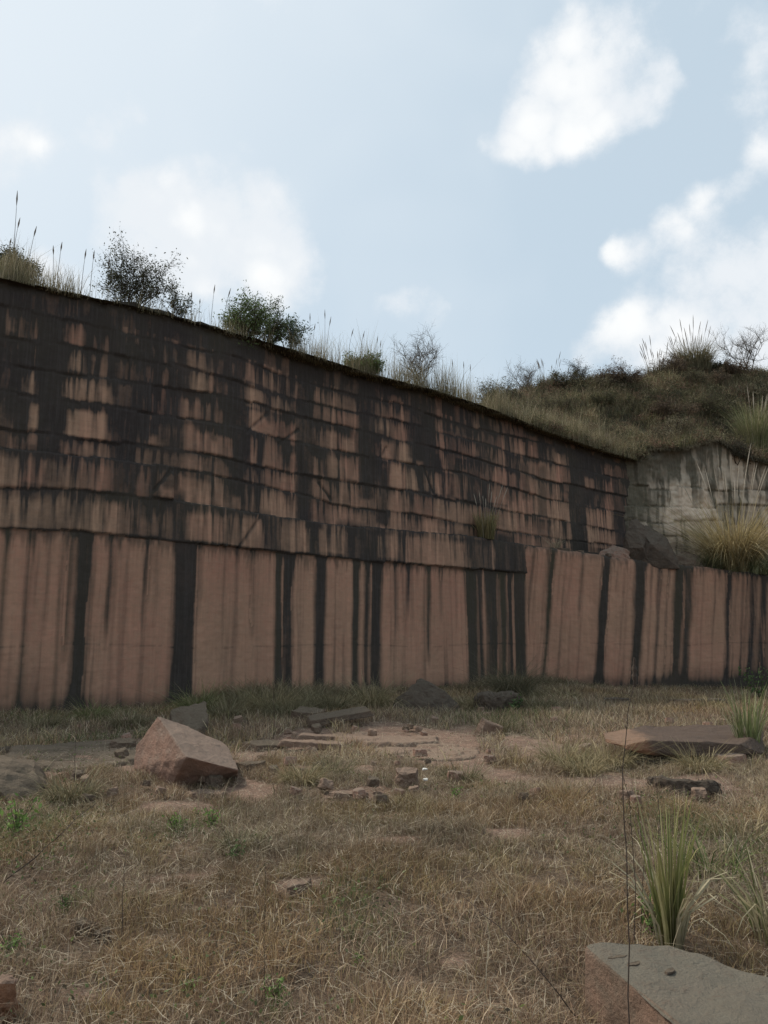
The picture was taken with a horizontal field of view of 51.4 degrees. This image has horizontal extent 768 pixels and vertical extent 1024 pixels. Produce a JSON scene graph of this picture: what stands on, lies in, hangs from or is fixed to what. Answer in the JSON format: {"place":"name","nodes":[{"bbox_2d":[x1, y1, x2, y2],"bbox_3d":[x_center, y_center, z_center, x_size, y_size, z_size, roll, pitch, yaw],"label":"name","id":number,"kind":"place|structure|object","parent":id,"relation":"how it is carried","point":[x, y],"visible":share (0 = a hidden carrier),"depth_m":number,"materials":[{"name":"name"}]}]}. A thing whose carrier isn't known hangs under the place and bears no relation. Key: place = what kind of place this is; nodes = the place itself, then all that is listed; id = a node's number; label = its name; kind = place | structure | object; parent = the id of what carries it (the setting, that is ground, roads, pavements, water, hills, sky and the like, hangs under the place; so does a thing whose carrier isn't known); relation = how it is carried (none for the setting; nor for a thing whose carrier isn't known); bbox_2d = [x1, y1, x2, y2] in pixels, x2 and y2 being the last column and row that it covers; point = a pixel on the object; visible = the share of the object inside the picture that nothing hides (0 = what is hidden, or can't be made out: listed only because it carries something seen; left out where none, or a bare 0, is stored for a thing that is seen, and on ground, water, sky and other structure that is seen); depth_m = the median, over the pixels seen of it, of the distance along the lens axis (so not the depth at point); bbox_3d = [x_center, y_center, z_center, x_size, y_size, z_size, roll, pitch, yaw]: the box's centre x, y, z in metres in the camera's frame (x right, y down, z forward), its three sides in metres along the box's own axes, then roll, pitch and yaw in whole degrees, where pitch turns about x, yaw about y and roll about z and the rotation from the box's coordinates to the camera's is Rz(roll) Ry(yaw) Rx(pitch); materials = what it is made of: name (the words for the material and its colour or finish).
{"place":"outdoors","nodes":[
{"label":"outdoors","id":0,"kind":"place"},
{"bbox_2d":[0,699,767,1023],"bbox_3d":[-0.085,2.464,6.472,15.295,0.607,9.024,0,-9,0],"label":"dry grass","id":1,"kind":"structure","parent":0,"point":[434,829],"depth_m":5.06,"materials":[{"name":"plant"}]},
{"bbox_2d":[0,687,767,1023],"bbox_3d":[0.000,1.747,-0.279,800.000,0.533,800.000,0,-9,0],"label":"ground","id":2,"kind":"structure","parent":0,"point":[458,951],"depth_m":4.86,"materials":[{"name":"soil"}]},
{"bbox_2d":[0,974,17,1023],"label":"rubble stone","id":3,"kind":"object","parent":2,"relation":"on","point":[8,982],"visible":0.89,"depth_m":3.42,"materials":[{"name":"stone"}]},
{"bbox_2d":[0,792,41,835],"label":"weed","id":4,"kind":"object","parent":2,"relation":"on","point":[24,817],"visible":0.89,"depth_m":6.48,"materials":[{"name":"green plant"}]},
{"bbox_2d":[0,755,49,802],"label":"boulder","id":5,"kind":"object","parent":2,"relation":"on","point":[19,780],"visible":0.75,"depth_m":8.43,"materials":[{"name":"grey stone"}]},
{"bbox_2d":[4,703,88,732],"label":"grass tuft","id":6,"kind":"object","parent":2,"relation":"on","point":[50,721],"visible":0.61,"depth_m":14.48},
{"bbox_2d":[5,740,135,772],"bbox_3d":[-4.002,3.391,10.669,2.530,0.455,2.420,1,-9,-6],"label":"rock outcrop","id":7,"kind":"object","parent":2,"relation":"on","point":[55,749],"visible":0.38,"depth_m":10.61,"materials":[{"name":"grey stone"}]},
{"bbox_2d":[6,763,139,810],"bbox_3d":[-3.219,2.787,8.170,1.640,0.438,1.250,4,-10,-26],"label":"grass tuft","id":8,"kind":"object","parent":2,"relation":"on","point":[65,795],"visible":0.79,"depth_m":8.02,"materials":[{"name":"plant"}]},
{"bbox_2d":[70,917,96,935],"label":"rubble stone","id":9,"kind":"object","parent":2,"relation":"on","point":[78,924],"visible":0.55,"depth_m":4.43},
{"bbox_2d":[62,696,143,720],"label":"grass tuft","id":10,"kind":"object","parent":2,"relation":"on","point":[85,713],"visible":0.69,"depth_m":15.92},
{"bbox_2d":[109,737,135,747],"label":"flat stone","id":11,"kind":"object","parent":2,"relation":"on","point":[128,742],"visible":0.74,"depth_m":11.22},
{"bbox_2d":[91,698,165,729],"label":"grass tuft","id":12,"kind":"object","parent":2,"relation":"on","point":[122,721],"visible":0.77,"depth_m":14.36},
{"bbox_2d":[88,676,244,714],"bbox_3d":[-4.260,4.007,17.470,3.351,0.961,3.316,-4,-10,25],"label":"grass tuft","id":13,"kind":"object","parent":2,"relation":"on","point":[188,702],"visible":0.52,"depth_m":17.10,"materials":[{"name":"plant"}]},
{"bbox_2d":[134,717,237,788],"bbox_3d":[-2.263,2.776,9.340,0.987,0.754,1.560,8,-12,-42],"label":"sandstone block","id":14,"kind":"object","parent":2,"relation":"on","point":[171,751],"depth_m":8.91,"materials":[{"name":"red stone"}]},
{"bbox_2d":[169,701,208,733],"bbox_3d":[-3.450,3.650,14.028,0.655,0.602,1.625,3,-9,-16],"label":"sandstone block","id":15,"kind":"object","parent":2,"relation":"on","point":[193,716],"depth_m":13.77,"materials":[{"name":"grey stone"}]},
{"bbox_2d":[185,789,227,798],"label":"flat stone","id":16,"kind":"object","parent":2,"relation":"on","point":[198,794],"visible":0.52,"depth_m":8.37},
{"bbox_2d":[190,691,260,719],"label":"grass tuft","id":17,"kind":"object","parent":2,"relation":"on","point":[225,709],"visible":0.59,"depth_m":15.98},
{"bbox_2d":[203,817,278,852],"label":"grass tuft","id":18,"kind":"object","parent":2,"relation":"on","point":[230,839],"visible":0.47,"depth_m":6.27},
{"bbox_2d":[208,679,283,712],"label":"grass tuft","id":19,"kind":"object","parent":2,"relation":"on","point":[236,700],"visible":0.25,"depth_m":17.82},
{"bbox_2d":[190,672,323,716],"bbox_3d":[-2.649,3.889,17.005,3.078,1.151,3.632,-6,-11,34],"label":"grass tuft","id":20,"kind":"object","parent":2,"relation":"on","point":[256,700],"visible":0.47,"depth_m":17.07,"materials":[{"name":"plant"}]},
{"bbox_2d":[241,739,285,751],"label":"flat stone","id":21,"kind":"object","parent":2,"relation":"on","point":[254,744],"visible":0.67,"depth_m":12.10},
{"bbox_2d":[262,973,287,1004],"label":"weed","id":22,"kind":"object","parent":2,"relation":"on","point":[278,990],"visible":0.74,"depth_m":3.68,"materials":[{"name":"green plant"}]},
{"bbox_2d":[234,681,344,719],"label":"grass tuft","id":23,"kind":"object","parent":2,"relation":"on","point":[277,707],"visible":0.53,"depth_m":16.33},
{"bbox_2d":[284,878,311,896],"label":"flat stone","id":24,"kind":"object","parent":2,"relation":"on","point":[297,883],"visible":0.83,"depth_m":4.93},
{"bbox_2d":[259,753,354,788],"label":"grass tuft","id":25,"kind":"object","parent":2,"relation":"on","point":[294,773],"visible":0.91,"depth_m":8.69,"materials":[{"name":"plant"}]},
{"bbox_2d":[290,706,325,720],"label":"flat stone","id":26,"kind":"object","parent":2,"relation":"on","point":[301,710],"visible":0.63,"depth_m":15.50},
{"bbox_2d":[278,739,346,749],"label":"flat stone","id":27,"kind":"object","parent":2,"relation":"on","point":[295,743],"visible":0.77,"depth_m":11.96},
{"bbox_2d":[272,678,352,709],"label":"grass tuft","id":28,"kind":"object","parent":2,"relation":"on","point":[315,699],"visible":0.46,"depth_m":18.03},
{"bbox_2d":[0,278,629,714],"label":"quarry wall","id":29,"kind":"structure","parent":2,"relation":"on","point":[182,500],"depth_m":21.56,"materials":[{"name":"red stone"}]},
{"bbox_2d":[157,283,200,317],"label":"shrub","id":30,"kind":"object","parent":29,"relation":"on","point":[179,312],"visible":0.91,"depth_m":21.38,"materials":[{"name":"green plant"}]},
{"bbox_2d":[270,295,313,355],"bbox_3d":[-2.839,-5.455,23.680,1.851,1.681,1.137,6,-11,-33],"label":"sapling","id":31,"kind":"object","parent":29,"relation":"on","point":[297,329],"visible":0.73,"depth_m":23.59,"materials":[{"name":"green plant"}]},
{"bbox_2d":[389,322,446,384],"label":"bare bush","id":32,"kind":"object","parent":29,"relation":"on","point":[419,353],"visible":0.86,"depth_m":27.11,"materials":[{"name":"grey plant"}]},
{"bbox_2d":[472,484,507,539],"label":"golden grass","id":33,"kind":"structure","parent":29,"relation":"on","point":[486,529],"depth_m":27.86,"materials":[{"name":"plant"}]},
{"bbox_2d":[297,733,341,740],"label":"flat stone","id":34,"kind":"object","parent":2,"relation":"on","point":[308,736],"visible":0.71,"depth_m":12.41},
{"bbox_2d":[289,684,364,710],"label":"grass tuft","id":35,"kind":"object","parent":2,"relation":"on","point":[330,706],"visible":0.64,"depth_m":17.48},
{"bbox_2d":[306,706,373,725],"bbox_3d":[-0.802,3.703,14.480,1.191,0.301,0.491,2,-9,-13],"label":"flat stone","id":36,"kind":"object","parent":2,"relation":"on","point":[357,712],"visible":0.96,"depth_m":14.34,"materials":[{"name":"stone"}]},
{"bbox_2d":[293,751,391,778],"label":"grass tuft","id":37,"kind":"object","parent":2,"relation":"on","point":[346,767],"visible":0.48,"depth_m":9.24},
{"bbox_2d":[327,790,368,800],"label":"flat stone","id":38,"kind":"object","parent":2,"relation":"on","point":[340,793],"visible":0.37,"depth_m":7.98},
{"bbox_2d":[326,672,422,710],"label":"grass tuft","id":39,"kind":"object","parent":2,"relation":"on","point":[380,699],"visible":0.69,"depth_m":18.10,"materials":[{"name":"plant"}]},
{"bbox_2d":[0,727,767,1023],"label":"creeping leaves","id":40,"kind":"object","parent":2,"relation":"on","point":[187,995],"visible":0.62,"depth_m":5.63,"materials":[{"name":"green plant"}]},
{"bbox_2d":[0,672,767,719],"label":"wall foot weeds","id":41,"kind":"object","parent":2,"relation":"on","point":[555,681],"depth_m":21.66,"materials":[{"name":"green plant"}]},
{"bbox_2d":[333,731,438,747],"bbox_3d":[0.057,3.738,12.783,2.200,0.378,2.200,2,-9,-11],"label":"rock outcrop","id":42,"kind":"object","parent":2,"relation":"on","point":[384,742],"visible":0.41,"depth_m":12.31,"materials":[{"name":"stone"}]},
{"bbox_2d":[394,767,418,788],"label":"rubble stone","id":43,"kind":"object","parent":2,"relation":"on","point":[405,774],"visible":0.66,"depth_m":8.50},
{"bbox_2d":[372,743,479,760],"bbox_3d":[0.606,3.564,11.311,1.925,0.436,2.090,-2,-9,11],"label":"rock outcrop","id":44,"kind":"object","parent":2,"relation":"on","point":[467,752],"visible":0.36,"depth_m":11.26,"materials":[{"name":"stone"}]},
{"bbox_2d":[393,678,459,712],"bbox_3d":[0.964,4.305,18.554,1.581,0.862,1.569,0,-9,0],"label":"boulder","id":45,"kind":"object","parent":2,"relation":"on","point":[430,693],"visible":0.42,"depth_m":18.10,"materials":[{"name":"stone"}]},
{"bbox_2d":[426,751,504,787],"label":"grass tuft","id":46,"kind":"object","parent":2,"relation":"on","point":[471,775],"visible":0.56,"depth_m":8.93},
{"bbox_2d":[452,687,506,712],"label":"grass tuft","id":47,"kind":"object","parent":2,"relation":"on","point":[468,704],"visible":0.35,"depth_m":18.23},
{"bbox_2d":[473,718,502,736],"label":"rubble stone","id":48,"kind":"object","parent":2,"relation":"on","point":[487,725],"visible":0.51,"depth_m":13.75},
{"bbox_2d":[470,690,524,712],"bbox_3d":[2.612,4.428,18.182,1.291,0.670,0.810,4,-10,-22],"label":"boulder","id":49,"kind":"object","parent":2,"relation":"on","point":[496,701],"visible":0.52,"depth_m":17.95,"materials":[{"name":"stone"}]},
{"bbox_2d":[446,707,549,733],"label":"grass tuft","id":50,"kind":"object","parent":2,"relation":"on","point":[509,724],"visible":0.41,"depth_m":14.20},
{"bbox_2d":[443,650,588,701],"bbox_3d":[3.889,4.347,21.030,4.994,1.616,5.063,3,-9,-16],"label":"grass tuft","id":51,"kind":"object","parent":2,"relation":"on","point":[521,686],"visible":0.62,"depth_m":21.14,"materials":[{"name":"plant"}]},
{"bbox_2d":[506,683,570,710],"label":"grass tuft","id":52,"kind":"object","parent":2,"relation":"on","point":[542,703],"visible":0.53,"depth_m":18.02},
{"bbox_2d":[503,731,615,776],"bbox_3d":[2.324,3.063,10.283,1.689,0.541,1.699,5,-10,-30],"label":"grass tuft","id":53,"kind":"object","parent":2,"relation":"on","point":[548,756],"visible":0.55,"depth_m":10.28,"materials":[{"name":"plant"}]},
{"bbox_2d":[543,744,647,780],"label":"grass tuft","id":54,"kind":"object","parent":2,"relation":"on","point":[592,769],"visible":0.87,"depth_m":9.56,"materials":[{"name":"plant"}]},
{"bbox_2d":[559,723,674,772],"bbox_3d":[2.934,3.083,10.266,1.772,0.548,1.663,-6,-11,35],"label":"grass tuft","id":55,"kind":"object","parent":2,"relation":"on","point":[615,762],"visible":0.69,"depth_m":10.17,"materials":[{"name":"plant"}]},
{"bbox_2d":[622,657,637,1023],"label":"weed stalk","id":56,"kind":"object","parent":2,"relation":"on","point":[634,674],"visible":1,"depth_m":3.16,"materials":[{"name":"plant"}]},
{"bbox_2d":[631,893,660,938],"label":"weed","id":57,"kind":"object","parent":2,"relation":"on","point":[649,923],"visible":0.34,"depth_m":4.39,"materials":[{"name":"green plant"}]},
{"bbox_2d":[525,546,767,688],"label":"bench wall","id":58,"kind":"structure","parent":2,"relation":"on","point":[612,617],"depth_m":29.59,"materials":[{"name":"red stone"}]},
{"bbox_2d":[599,545,629,558],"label":"boulder","id":59,"kind":"object","parent":58,"relation":"on","point":[614,551],"visible":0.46,"depth_m":30.17,"materials":[{"name":"red stone"}]},
{"bbox_2d":[623,519,648,561],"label":"leaning boulder","id":60,"kind":"object","parent":58,"relation":"on","point":[635,539],"visible":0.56,"depth_m":30.27,"materials":[{"name":"stone"}]},
{"bbox_2d":[642,525,679,568],"bbox_3d":[10.403,1.399,30.960,1.593,1.796,1.980,0,-9,0],"label":"leaning boulder","id":61,"kind":"object","parent":58,"relation":"on","point":[660,553],"visible":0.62,"depth_m":30.06,"materials":[{"name":"stone"}]},
{"bbox_2d":[585,445,767,571],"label":"golden grass","id":62,"kind":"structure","parent":58,"relation":"on","point":[749,542],"depth_m":31.01,"materials":[{"name":"plant"}]},
{"bbox_2d":[676,551,711,566],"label":"flat slab","id":63,"kind":"structure","parent":58,"relation":"on","point":[682,558],"depth_m":30.92,"materials":[{"name":"grey stone"}]},
{"bbox_2d":[624,441,767,561],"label":"back wall","id":64,"kind":"structure","parent":58,"relation":"on","point":[658,477],"depth_m":35.50,"materials":[{"name":"stone"}]},
{"bbox_2d":[636,438,767,465],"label":"hanging grass","id":65,"kind":"structure","parent":64,"relation":"hanging from","point":[698,445],"depth_m":35.59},
{"bbox_2d":[686,551,730,568],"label":"grass tuft","id":66,"kind":"object","parent":58,"relation":"on","point":[718,563],"visible":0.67,"depth_m":30.68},
{"bbox_2d":[698,549,767,574],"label":"grass tuft","id":67,"kind":"object","parent":58,"relation":"on","point":[760,569],"visible":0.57,"depth_m":30.75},
{"bbox_2d":[626,750,679,767],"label":"boulder","id":68,"kind":"object","parent":2,"relation":"on","point":[663,758],"visible":0.39,"depth_m":10.35,"materials":[{"name":"stone"}]},
{"bbox_2d":[585,942,767,1023],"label":"foreground slab","id":69,"kind":"structure","parent":2,"relation":"on","point":[696,988],"depth_m":3.29,"materials":[{"name":"stone"}]},
{"bbox_2d":[604,724,764,756],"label":"tilted slab","id":70,"kind":"structure","parent":2,"relation":"on","point":[715,737],"depth_m":10.66,"materials":[{"name":"orange stone"}]},
{"bbox_2d":[646,775,722,797],"bbox_3d":[3.144,2.888,8.375,0.764,0.221,0.229,-3,-9,17],"label":"boulder","id":71,"kind":"object","parent":2,"relation":"on","point":[708,785],"visible":0.71,"depth_m":8.31,"materials":[{"name":"stone"}]},
{"bbox_2d":[621,821,767,885],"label":"grass tuft","id":72,"kind":"object","parent":2,"relation":"on","point":[716,864],"visible":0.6,"depth_m":5.43,"materials":[{"name":"plant"}]},
{"bbox_2d":[646,736,757,778],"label":"grass tuft","id":73,"kind":"object","parent":2,"relation":"on","point":[690,762],"visible":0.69,"depth_m":9.78,"materials":[{"name":"plant"}]},
{"bbox_2d":[648,791,767,842],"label":"grass tuft","id":74,"kind":"object","parent":2,"relation":"on","point":[723,824],"visible":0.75,"depth_m":6.48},
{"bbox_2d":[712,753,746,768],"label":"rubble stone","id":75,"kind":"object","parent":2,"relation":"on","point":[738,757],"visible":0.41,"depth_m":10.24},
{"bbox_2d":[738,666,767,696],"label":"weed","id":76,"kind":"object","parent":2,"relation":"on","point":[753,686],"visible":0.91,"depth_m":24.07,"materials":[{"name":"green plant"}]},
{"bbox_2d":[0,681,767,768],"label":"dry grass","id":77,"kind":"structure","parent":0,"point":[638,702],"depth_m":15.37,"materials":[{"name":"plant"}]},
{"bbox_2d":[0,0,767,402],"label":"sky","id":78,"kind":"structure","parent":0,"point":[532,181],"materials":[{"name":"blue"}]},
{"bbox_2d":[1,273,767,462],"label":"hill","id":79,"kind":"structure","parent":0,"point":[281,350],"depth_m":26.59,"materials":[{"name":"soil"}]},
{"bbox_2d":[0,242,43,279],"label":"shrub","id":80,"kind":"object","parent":79,"relation":"on","point":[3,254],"visible":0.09,"depth_m":35.77,"materials":[{"name":"green plant"}]},
{"bbox_2d":[89,227,190,308],"bbox_3d":[-6.307,-6.050,20.724,2.555,2.160,2.541,0,-9,0],"label":"shrub","id":81,"kind":"object","parent":79,"relation":"on","point":[122,286],"visible":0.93,"depth_m":20.37,"materials":[{"name":"green plant"}]},
{"bbox_2d":[211,280,283,349],"bbox_3d":[-3.940,-5.390,22.789,1.948,1.868,2.455,3,-9,-17],"label":"shrub","id":82,"kind":"object","parent":79,"relation":"on","point":[256,310],"visible":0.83,"depth_m":22.46,"materials":[{"name":"green plant"}]},
{"bbox_2d":[258,308,291,351],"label":"shrub","id":83,"kind":"object","parent":79,"relation":"on","point":[277,333],"visible":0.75,"depth_m":23.18,"materials":[{"name":"green plant"}]},
{"bbox_2d":[0,236,657,459],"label":"rim grass","id":84,"kind":"structure","parent":79,"relation":"on","point":[16,272],"depth_m":25.77,"materials":[{"name":"plant"}]},
{"bbox_2d":[342,349,386,379],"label":"shrub","id":85,"kind":"object","parent":79,"relation":"on","point":[376,364],"visible":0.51,"depth_m":25.33,"materials":[{"name":"green plant"}]},
{"bbox_2d":[474,375,517,401],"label":"scrub bush","id":86,"kind":"object","parent":79,"relation":"on","point":[491,387],"visible":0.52,"depth_m":39.29,"materials":[{"name":"green plant"}]},
{"bbox_2d":[503,357,544,389],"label":"bare bush","id":87,"kind":"object","parent":79,"relation":"on","point":[525,376],"visible":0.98,"depth_m":42.34,"materials":[{"name":"grey plant"}]},
{"bbox_2d":[548,366,584,388],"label":"scrub bush","id":88,"kind":"object","parent":79,"relation":"on","point":[560,377],"visible":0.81,"depth_m":42.12,"materials":[{"name":"green plant"}]},
{"bbox_2d":[588,384,619,406],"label":"scrub bush","id":89,"kind":"object","parent":79,"relation":"on","point":[611,395],"visible":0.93,"depth_m":39.93,"materials":[{"name":"green plant"}]},
{"bbox_2d":[593,356,647,384],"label":"scrub bush","id":90,"kind":"object","parent":79,"relation":"on","point":[603,372],"visible":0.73,"depth_m":41.73,"materials":[{"name":"green plant"}]},
{"bbox_2d":[478,357,767,463],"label":"hill grass","id":91,"kind":"structure","parent":79,"relation":"on","point":[633,412],"depth_m":39.63,"materials":[{"name":"plant"}]},
{"bbox_2d":[639,335,675,375],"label":"plume grass","id":92,"kind":"object","parent":79,"relation":"on","point":[647,367],"depth_m":43.99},
{"bbox_2d":[649,395,676,419],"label":"scrub bush","id":93,"kind":"object","parent":79,"relation":"on","point":[662,406],"visible":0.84,"depth_m":38.82,"materials":[{"name":"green plant"}]},
{"bbox_2d":[649,349,692,374],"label":"scrub bush","id":94,"kind":"object","parent":79,"relation":"on","point":[681,366],"visible":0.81,"depth_m":43.01,"materials":[{"name":"green plant"}]},
{"bbox_2d":[650,413,696,435],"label":"scrub bush","id":95,"kind":"object","parent":79,"relation":"on","point":[678,422],"visible":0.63,"depth_m":37.47,"materials":[{"name":"green plant"}]},
{"bbox_2d":[670,399,706,415],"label":"scrub bush","id":96,"kind":"object","parent":79,"relation":"on","point":[689,409],"visible":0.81,"depth_m":38.88,"materials":[{"name":"green plant"}]},
{"bbox_2d":[677,367,709,387],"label":"scrub bush","id":97,"kind":"object","parent":79,"relation":"on","point":[694,376],"visible":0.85,"depth_m":41.76,"materials":[{"name":"green plant"}]},
{"bbox_2d":[658,321,731,371],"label":"plume grass","id":98,"kind":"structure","parent":79,"relation":"on","point":[699,355],"depth_m":43.83,"materials":[{"name":"plant"}]},
{"bbox_2d":[690,391,734,417],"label":"scrub bush","id":99,"kind":"object","parent":79,"relation":"on","point":[714,402],"visible":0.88,"depth_m":39.48,"materials":[{"name":"green plant"}]},
{"bbox_2d":[717,357,751,377],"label":"scrub bush","id":100,"kind":"object","parent":79,"relation":"on","point":[731,367],"visible":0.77,"depth_m":43.59,"materials":[{"name":"green plant"}]},
{"bbox_2d":[710,324,767,373],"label":"bare bush","id":101,"kind":"object","parent":79,"relation":"on","point":[745,343],"visible":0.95,"depth_m":44.99,"materials":[{"name":"grey plant"}]},
{"bbox_2d":[720,429,760,464],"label":"scrub bush","id":102,"kind":"object","parent":79,"relation":"on","point":[739,445],"visible":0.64,"depth_m":35.73,"materials":[{"name":"green plant"}]},
{"bbox_2d":[719,387,767,451],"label":"plume grass","id":103,"kind":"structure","parent":79,"relation":"on","point":[756,430],"depth_m":37.13,"materials":[{"name":"plant"}]},
{"bbox_2d":[631,780,701,946],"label":"tall green grass","id":104,"kind":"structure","parent":0,"point":[667,901],"depth_m":4.25,"materials":[{"name":"plant"}]},
{"bbox_2d":[641,809,767,947],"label":"tall green grass","id":105,"kind":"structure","parent":0,"point":[750,913],"depth_m":4.35,"materials":[{"name":"plant"}]},
{"bbox_2d":[709,675,767,755],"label":"tall green grass","id":106,"kind":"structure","parent":0,"point":[752,726],"depth_m":11.14,"materials":[{"name":"plant"}]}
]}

